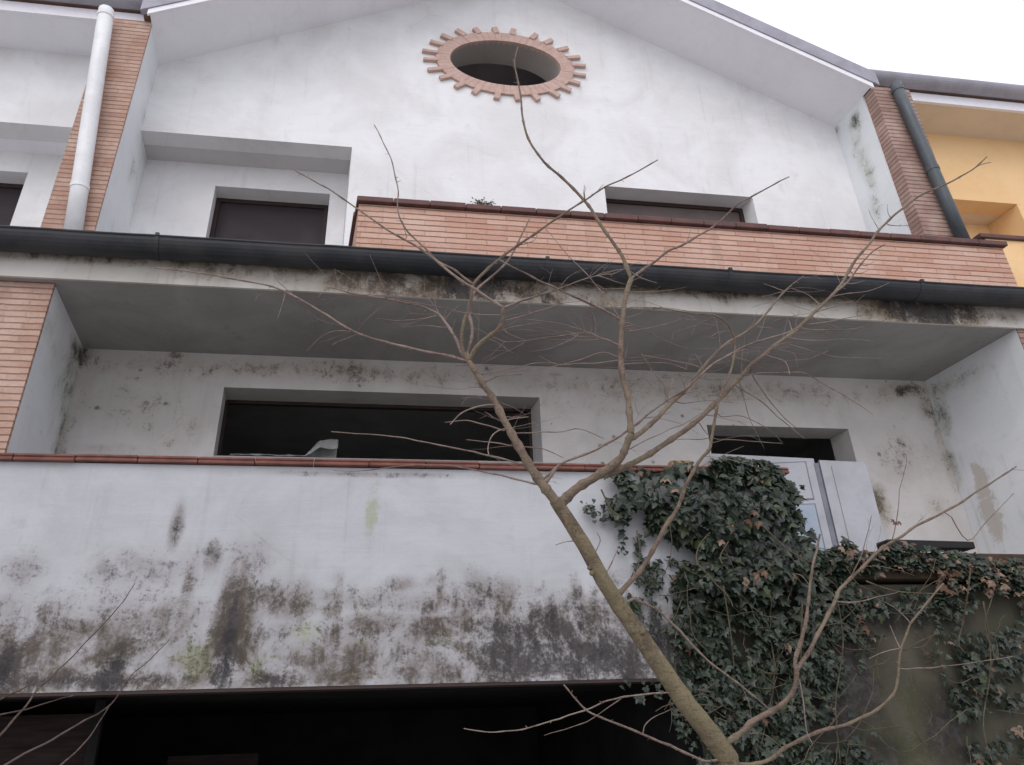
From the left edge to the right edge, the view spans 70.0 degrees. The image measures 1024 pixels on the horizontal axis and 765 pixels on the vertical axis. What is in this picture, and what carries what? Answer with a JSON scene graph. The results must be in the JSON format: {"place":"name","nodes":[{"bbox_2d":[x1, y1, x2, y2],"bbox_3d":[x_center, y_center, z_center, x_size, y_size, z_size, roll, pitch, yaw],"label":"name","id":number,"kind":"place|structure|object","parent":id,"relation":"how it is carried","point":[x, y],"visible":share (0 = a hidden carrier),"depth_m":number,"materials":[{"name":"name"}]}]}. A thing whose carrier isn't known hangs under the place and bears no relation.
{"place":"outdoors","nodes":[
{"label":"outdoors","id":0,"kind":"place"},
{"bbox_2d":[709,453,832,550],"bbox_3d":[2.964,1.506,8.315,1.195,1.539,0.057,-3,-27,1],"label":"panelled door","id":1,"kind":"structure","parent":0,"point":[802,471],"depth_m":8.41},
{"bbox_2d":[709,453,832,550],"bbox_3d":[2.964,1.506,8.315,1.195,1.539,0.057,-3,-27,1],"label":"door leaf","id":2,"kind":"structure","parent":1,"relation":"in","point":[802,471],"depth_m":8.41,"materials":[{"name":"white wood"}]},
{"bbox_2d":[715,0,1023,84],"label":"sky","id":3,"kind":"structure","parent":0,"point":[980,40],"materials":[{"name":"white"}]},
{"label":"ground","id":4,"kind":"structure","parent":0,"visible":0},
{"bbox_2d":[0,0,143,226],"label":"terraced house","id":5,"kind":"structure","parent":4,"relation":"on","point":[45,50],"depth_m":9.83,"materials":[{"name":"white paint"}]},
{"bbox_2d":[0,183,23,225],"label":"window","id":6,"kind":"structure","parent":5,"relation":"in","point":[9,193],"depth_m":9.95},
{"bbox_2d":[0,583,168,764],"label":"bare shrub","id":7,"kind":"object","parent":4,"relation":"on","point":[17,715],"visible":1,"depth_m":2.25,"materials":[{"name":"brown plant"}]},
{"bbox_2d":[0,0,1023,764],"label":"white house","id":8,"kind":"structure","parent":4,"relation":"on","point":[320,612],"depth_m":8.51,"materials":[{"name":"paint"}]},
{"bbox_2d":[0,699,107,764],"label":"garage door","id":9,"kind":"structure","parent":8,"relation":"in","point":[26,732],"depth_m":6.04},
{"bbox_2d":[167,753,258,764],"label":"garage door","id":10,"kind":"structure","parent":8,"relation":"in","point":[252,758],"depth_m":7.00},
{"bbox_2d":[209,198,328,243],"bbox_3d":[-3.413,-1.537,10.041,1.570,2.372,0.070,2,-27,-8],"label":"window","id":11,"kind":"structure","parent":8,"relation":"in","point":[241,219],"depth_m":10.41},
{"bbox_2d":[230,439,337,457],"bbox_3d":[-2.569,0.765,8.271,1.188,0.270,0.241,2,-27,-8],"label":"plastic sheet","id":12,"kind":"object","parent":8,"relation":"on","point":[327,448],"visible":0.56,"depth_m":8.29,"materials":[{"name":"white plastic"}]},
{"bbox_2d":[217,400,532,460],"bbox_3d":[-1.557,0.880,8.602,3.653,1.340,0.070,2,-27,-8],"label":"window","id":13,"kind":"structure","parent":8,"relation":"in","point":[228,402],"depth_m":8.85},
{"bbox_2d":[470,197,494,204],"bbox_3d":[-0.336,-2.070,8.474,0.319,0.121,0.158,2,-27,-8],"label":"weed","id":14,"kind":"object","parent":8,"relation":"on","point":[482,203],"visible":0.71,"depth_m":8.44,"materials":[{"name":"green plant"}]},
{"bbox_2d":[606,198,744,222],"bbox_3d":[2.404,-1.500,10.358,2.271,2.604,0.070,2,-27,-8],"label":"window","id":15,"kind":"structure","parent":8,"relation":"in","point":[614,206],"depth_m":10.88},
{"bbox_2d":[667,460,691,465],"bbox_3d":[1.663,0.821,7.219,0.231,0.082,0.100,2,-27,-8],"label":"clay block","id":16,"kind":"object","parent":8,"relation":"on","point":[670,463],"depth_m":7.19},
{"bbox_2d":[580,455,1023,764],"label":"ivy","id":17,"kind":"object","parent":8,"relation":"attached to","point":[758,597],"visible":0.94,"depth_m":6.48,"materials":[{"name":"green plant"}]},
{"bbox_2d":[814,460,885,551],"bbox_3d":[3.862,1.539,8.283,0.626,1.392,0.047,0,-27,-5],"label":"shutter leaf","id":18,"kind":"object","parent":8,"relation":"on","point":[848,499],"visible":0.62,"depth_m":8.34,"materials":[{"name":"white wood"}]},
{"bbox_2d":[876,539,974,551],"bbox_3d":[4.106,1.621,7.257,0.955,0.090,0.160,2,-27,-8],"label":"slate slab","id":19,"kind":"object","parent":8,"relation":"on","point":[963,546],"depth_m":7.21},
{"bbox_2d":[154,46,1016,764],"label":"bare tree","id":20,"kind":"object","parent":4,"relation":"on","point":[708,732],"visible":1,"depth_m":3.34,"materials":[{"name":"brown plant"}]},
{"bbox_2d":[869,69,1023,286],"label":"yellow house","id":21,"kind":"structure","parent":4,"relation":"on","point":[968,124],"depth_m":11.73,"materials":[{"name":"paint"}]}
]}

